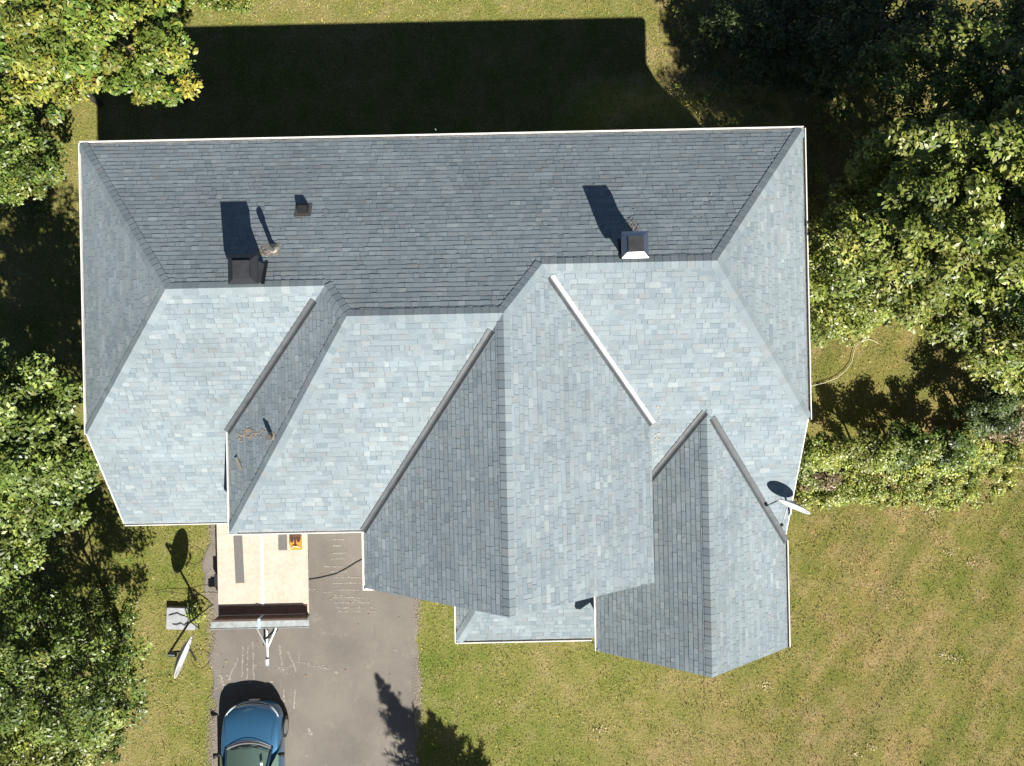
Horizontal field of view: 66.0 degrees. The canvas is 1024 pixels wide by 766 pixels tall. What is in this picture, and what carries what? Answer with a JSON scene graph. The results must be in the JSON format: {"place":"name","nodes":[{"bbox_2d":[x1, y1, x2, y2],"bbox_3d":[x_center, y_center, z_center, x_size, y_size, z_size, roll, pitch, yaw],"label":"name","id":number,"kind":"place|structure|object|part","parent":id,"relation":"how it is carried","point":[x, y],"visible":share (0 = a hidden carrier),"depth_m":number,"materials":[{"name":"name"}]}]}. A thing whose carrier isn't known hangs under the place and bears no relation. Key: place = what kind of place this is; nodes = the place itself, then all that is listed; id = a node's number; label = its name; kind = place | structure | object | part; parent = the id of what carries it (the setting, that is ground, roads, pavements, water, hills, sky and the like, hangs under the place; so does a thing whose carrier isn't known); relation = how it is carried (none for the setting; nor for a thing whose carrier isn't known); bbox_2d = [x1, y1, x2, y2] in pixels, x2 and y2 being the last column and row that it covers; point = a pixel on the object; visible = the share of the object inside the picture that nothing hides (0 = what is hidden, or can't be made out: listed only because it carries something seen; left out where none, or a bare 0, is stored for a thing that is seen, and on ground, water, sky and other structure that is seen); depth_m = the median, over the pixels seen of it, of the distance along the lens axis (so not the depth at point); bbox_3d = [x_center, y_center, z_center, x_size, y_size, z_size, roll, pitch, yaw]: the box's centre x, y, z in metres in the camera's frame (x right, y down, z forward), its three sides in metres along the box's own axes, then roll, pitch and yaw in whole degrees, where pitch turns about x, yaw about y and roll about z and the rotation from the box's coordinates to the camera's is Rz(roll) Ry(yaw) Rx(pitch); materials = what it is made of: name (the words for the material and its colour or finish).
{"place":"outdoors","nodes":[
{"label":"outdoors","id":0,"kind":"place"},
{"bbox_2d":[278,534,286,549],"bbox_3d":[-7.091,4.767,24.386,0.280,0.012,0.806,0,90,0],"label":"roofing strip","id":1,"kind":"object","parent":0,"point":[282,541],"visible":0.56,"depth_m":24.38,"materials":[{"name":"fabric"}]},
{"bbox_2d":[290,536,301,549],"bbox_3d":[-6.657,4.925,24.284,0.330,0.226,0.420,-2,90,0],"label":"toolbox","id":2,"kind":"object","parent":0,"point":[295,542],"visible":1,"depth_m":24.24,"materials":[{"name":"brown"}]},
{"bbox_2d":[202,524,421,765],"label":"driveway","id":3,"kind":"structure","parent":0,"point":[359,710],"depth_m":25.17,"materials":[{"name":"grey asphalt"}]},
{"bbox_2d":[213,699,288,765],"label":"parked car","id":4,"kind":"object","parent":3,"relation":"on","point":[254,732],"visible":1,"depth_m":24.30,"materials":[{"name":"blue paint"}]},
{"bbox_3d":[-7.301,12.491,24.015,0.290,0.410,2.350,-1,90,0],"label":"side window","id":5,"kind":"part","parent":4,"relation":"part of","materials":[{"name":"green glass"}]},
{"bbox_2d":[211,524,309,665],"bbox_3d":[-7.754,6.162,24.590,3.100,1.220,5.323,-1,90,0],"label":"utility trailer","id":6,"kind":"object","parent":3,"relation":"on","point":[272,591],"visible":0.78,"depth_m":24.40,"materials":[{"name":"beige wood"}]},
{"bbox_2d":[233,535,244,582],"bbox_3d":[-8.452,5.295,24.386,0.270,0.012,1.784,-3,90,0],"label":"roofing strip","id":7,"kind":"object","parent":6,"relation":"on","point":[238,558],"visible":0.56,"depth_m":24.38,"materials":[{"name":"fabric"}]},
{"bbox_2d":[215,533,396,757],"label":"chalk dust","id":8,"kind":"object","parent":3,"relation":"on","point":[252,644],"visible":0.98,"depth_m":25.16,"materials":[{"name":"white"}]},
{"bbox_2d":[309,559,361,579],"bbox_3d":[-5.625,6.009,25.150,2.111,0.021,0.182,-20,90,0],"label":"power cable","id":9,"kind":"object","parent":3,"relation":"on","point":[338,572],"visible":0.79,"depth_m":25.14,"materials":[{"name":"black rubber"}]},
{"bbox_2d":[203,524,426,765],"bbox_3d":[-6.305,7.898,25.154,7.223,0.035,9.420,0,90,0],"label":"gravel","id":10,"kind":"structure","parent":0,"point":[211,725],"depth_m":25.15,"materials":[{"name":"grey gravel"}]},
{"bbox_2d":[0,0,1023,765],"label":"ground","id":11,"kind":"structure","parent":0,"point":[658,114],"depth_m":25.20,"materials":[{"name":"green plant"}]},
{"bbox_2d":[0,559,49,686],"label":"tree","id":12,"kind":"object","parent":11,"relation":"on","point":[29,592],"visible":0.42,"depth_m":21.60,"materials":[{"name":"green plant"}]},
{"bbox_2d":[0,98,70,211],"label":"tree","id":13,"kind":"object","parent":11,"relation":"on","point":[13,157],"visible":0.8,"depth_m":22.35,"materials":[{"name":"green plant"}]},
{"bbox_2d":[0,337,81,467],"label":"tree","id":14,"kind":"object","parent":11,"relation":"on","point":[11,368],"visible":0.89,"depth_m":18.82,"materials":[{"name":"green plant"}]},
{"bbox_2d":[0,446,99,612],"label":"tree","id":15,"kind":"object","parent":11,"relation":"on","point":[24,510],"visible":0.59,"depth_m":20.69,"materials":[{"name":"green plant"}]},
{"bbox_2d":[0,368,100,502],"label":"tree","id":16,"kind":"object","parent":11,"relation":"on","point":[44,470],"visible":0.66,"depth_m":19.66,"materials":[{"name":"green plant"}]},
{"bbox_2d":[0,0,102,141],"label":"tree","id":17,"kind":"object","parent":11,"relation":"on","point":[16,114],"visible":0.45,"depth_m":20.48,"materials":[{"name":"green plant"}]},
{"bbox_2d":[0,687,114,765],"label":"tree","id":18,"kind":"object","parent":11,"relation":"on","point":[49,755],"visible":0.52,"depth_m":21.22,"materials":[{"name":"green plant"}]},
{"bbox_2d":[0,357,140,765],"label":"undergrowth","id":19,"kind":"object","parent":11,"relation":"on","point":[124,632],"visible":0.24,"depth_m":24.93,"materials":[{"name":"green plant"}]},
{"bbox_2d":[0,581,156,757],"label":"tree","id":20,"kind":"object","parent":11,"relation":"on","point":[16,672],"visible":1,"depth_m":20.92,"materials":[{"name":"green plant"}]},
{"bbox_2d":[0,0,202,109],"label":"tree","id":21,"kind":"object","parent":11,"relation":"on","point":[84,32],"visible":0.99,"depth_m":19.50,"materials":[{"name":"green plant"}]},
{"bbox_2d":[0,0,252,218],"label":"undergrowth","id":22,"kind":"object","parent":11,"relation":"on","point":[187,4],"visible":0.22,"depth_m":25.03,"materials":[{"name":"green plant"}]},
{"bbox_2d":[166,606,197,629],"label":"concrete slab","id":23,"kind":"structure","parent":11,"relation":"on","point":[176,619],"depth_m":25.00,"materials":[{"name":"grey concrete"}]},
{"bbox_2d":[169,613,188,625],"bbox_3d":[-10.466,7.488,24.973,0.826,0.046,0.414,0,90,0],"label":"cable","id":24,"kind":"object","parent":23,"relation":"on","point":[180,615],"visible":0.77,"depth_m":24.97,"materials":[{"name":"black rubber"}]},
{"bbox_2d":[155,591,217,594],"bbox_3d":[-10.344,6.669,25.045,2.110,0.246,0.097,-1,90,0],"label":"cable","id":25,"kind":"object","parent":11,"relation":"on","point":[181,593],"visible":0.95,"depth_m":25.06,"materials":[{"name":"black rubber"}]},
{"bbox_2d":[167,601,212,677],"bbox_3d":[-9.569,7.522,23.626,1.055,3.348,1.600,-22,90,0],"label":"satellite dish","id":26,"kind":"object","parent":11,"relation":"on","point":[184,650],"visible":1,"depth_m":22.72,"materials":[{"name":"white metal"}]},
{"bbox_2d":[185,548,203,565],"bbox_3d":[-10.113,5.551,25.150,0.595,0.039,0.575,0,90,0],"label":"wire loop","id":27,"kind":"object","parent":11,"relation":"on","point":[187,559],"visible":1,"depth_m":25.15,"materials":[{"name":"brown"}]},
{"bbox_2d":[184,601,205,624],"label":"bush","id":28,"kind":"object","parent":11,"relation":"on","point":[195,612],"visible":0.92,"depth_m":24.83,"materials":[{"name":"green plant"}]},
{"bbox_2d":[78,126,811,677],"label":"house","id":29,"kind":"structure","parent":11,"relation":"on","point":[518,386],"depth_m":18.02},
{"bbox_2d":[235,457,241,470],"bbox_3d":[-6.494,1.911,18.718,0.100,0.203,0.320,-30,90,0],"label":"shingle scrap","id":30,"kind":"object","parent":29,"relation":"on","point":[238,463],"visible":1,"depth_m":18.70,"materials":[{"name":"silver metal"}]},
{"bbox_2d":[778,499,810,526],"bbox_3d":[7.003,3.272,20.003,0.781,1.394,0.788,0,90,0],"label":"satellite dish","id":31,"kind":"object","parent":29,"relation":"attached to","point":[791,505],"visible":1,"depth_m":19.72,"materials":[{"name":"white metal"}]},
{"bbox_2d":[9,1,1008,765],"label":"fallen leaves","id":32,"kind":"object","parent":11,"relation":"on","point":[545,695],"visible":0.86,"depth_m":25.14,"materials":[{"name":"brown plant"}]},
{"bbox_2d":[692,0,860,102],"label":"tree","id":33,"kind":"object","parent":11,"relation":"on","point":[764,22],"visible":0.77,"depth_m":23.60,"materials":[{"name":"green plant"}]},
{"bbox_2d":[797,435,841,482],"bbox_3d":[8.973,2.155,24.077,1.369,2.650,1.364,-27,90,0],"label":"bush","id":34,"kind":"object","parent":11,"relation":"on","point":[813,451],"visible":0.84,"depth_m":23.24,"materials":[{"name":"green plant"}]},
{"bbox_2d":[797,463,842,491],"bbox_3d":[9.609,2.869,24.789,1.489,1.224,1.140,0,90,0],"label":"bush","id":35,"kind":"object","parent":11,"relation":"on","point":[824,480],"visible":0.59,"depth_m":24.48,"materials":[{"name":"green plant"}]},
{"bbox_2d":[672,0,998,334],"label":"undergrowth","id":36,"kind":"object","parent":11,"relation":"on","point":[841,115],"visible":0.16,"depth_m":24.89,"materials":[{"name":"green plant"}]},
{"bbox_2d":[812,430,874,474],"bbox_3d":[9.788,2.092,24.120,1.696,2.564,1.377,0,90,0],"label":"bush","id":37,"kind":"object","parent":11,"relation":"on","point":[841,443],"visible":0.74,"depth_m":23.27,"materials":[{"name":"green plant"}]},
{"bbox_2d":[811,339,878,386],"bbox_3d":[10.466,-0.517,25.120,2.816,0.019,0.430,-40,90,0],"label":"garden hose","id":38,"kind":"object","parent":11,"relation":"on","point":[848,366],"visible":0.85,"depth_m":25.11,"materials":[{"name":"beige"}]},
{"bbox_2d":[809,232,898,349],"bbox_3d":[9.912,-2.805,23.228,3.529,4.352,3.694,0,90,0],"label":"tree","id":39,"kind":"object","parent":11,"relation":"on","point":[838,317],"visible":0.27,"depth_m":22.23,"materials":[{"name":"green plant"}]},
{"bbox_2d":[852,428,904,472],"bbox_3d":[11.121,2.130,24.199,1.779,2.405,1.320,20,90,0],"label":"bush","id":40,"kind":"object","parent":11,"relation":"on","point":[883,455],"visible":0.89,"depth_m":23.44,"materials":[{"name":"green plant"}]},
{"bbox_2d":[805,0,979,111],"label":"tree","id":41,"kind":"object","parent":11,"relation":"on","point":[832,35],"visible":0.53,"depth_m":22.00,"materials":[{"name":"green plant"}]},
{"bbox_2d":[796,439,1023,511],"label":"undergrowth","id":42,"kind":"object","parent":11,"relation":"on","point":[840,496],"visible":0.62,"depth_m":24.80,"materials":[{"name":"green plant"}]},
{"bbox_2d":[886,419,941,470],"bbox_3d":[11.977,1.890,24.146,1.381,2.513,1.593,0,90,0],"label":"bush","id":43,"kind":"object","parent":11,"relation":"on","point":[923,449],"visible":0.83,"depth_m":23.49,"materials":[{"name":"green plant"}]},
{"bbox_2d":[808,118,1023,325],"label":"tree","id":44,"kind":"object","parent":11,"relation":"on","point":[870,242],"visible":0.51,"depth_m":19.06,"materials":[{"name":"green plant"}]},
{"bbox_2d":[844,0,1023,164],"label":"tree","id":45,"kind":"object","parent":11,"relation":"on","point":[1001,43],"visible":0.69,"depth_m":19.08,"materials":[{"name":"green plant"}]},
{"bbox_2d":[904,454,963,484],"bbox_3d":[13.104,2.593,24.688,2.011,1.426,1.202,0,90,0],"label":"bush","id":46,"kind":"object","parent":11,"relation":"on","point":[926,467],"visible":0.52,"depth_m":24.35,"materials":[{"name":"green plant"}]},
{"bbox_2d":[877,95,1023,304],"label":"tree","id":47,"kind":"object","parent":11,"relation":"on","point":[952,133],"visible":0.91,"depth_m":16.71,"materials":[{"name":"green plant"}]},
{"bbox_2d":[926,425,977,472],"bbox_3d":[13.269,1.996,24.244,1.809,2.316,1.404,0,90,0],"label":"bush","id":48,"kind":"object","parent":11,"relation":"on","point":[957,449],"visible":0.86,"depth_m":23.49,"materials":[{"name":"green plant"}]},
{"bbox_2d":[892,247,1023,394],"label":"tree","id":49,"kind":"object","parent":11,"relation":"on","point":[968,323],"visible":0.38,"depth_m":19.92,"materials":[{"name":"green plant"}]},
{"bbox_2d":[939,62,1023,249],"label":"tree","id":50,"kind":"object","parent":11,"relation":"on","point":[1017,65],"visible":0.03,"depth_m":17.92,"materials":[{"name":"green plant"}]},
{"bbox_2d":[942,222,1023,326],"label":"tree","id":51,"kind":"object","parent":11,"relation":"on","point":[1016,296],"visible":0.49,"depth_m":17.26,"materials":[{"name":"green plant"}]},
{"bbox_2d":[962,434,1005,470],"bbox_3d":[14.457,2.126,24.668,1.667,1.467,1.214,0,90,0],"label":"bush","id":52,"kind":"object","parent":11,"relation":"on","point":[988,451],"visible":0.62,"depth_m":24.23,"materials":[{"name":"green plant"}]},
{"bbox_2d":[948,380,1022,439],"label":"bush","id":53,"kind":"object","parent":11,"relation":"on","point":[992,406],"visible":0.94,"depth_m":23.43,"materials":[{"name":"green plant"}]},
{"bbox_2d":[980,67,1023,218],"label":"tree","id":54,"kind":"object","parent":11,"relation":"on","point":[1015,85],"visible":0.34,"depth_m":17.15,"materials":[{"name":"green plant"}]},
{"bbox_2d":[985,405,1023,445],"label":"bush","id":55,"kind":"object","parent":11,"relation":"on","point":[998,435],"visible":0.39,"depth_m":24.04,"materials":[{"name":"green plant"}]},
{"bbox_2d":[987,351,1023,407],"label":"bush","id":56,"kind":"object","parent":11,"relation":"on","point":[1020,391],"visible":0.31,"depth_m":23.40,"materials":[{"name":"green plant"}]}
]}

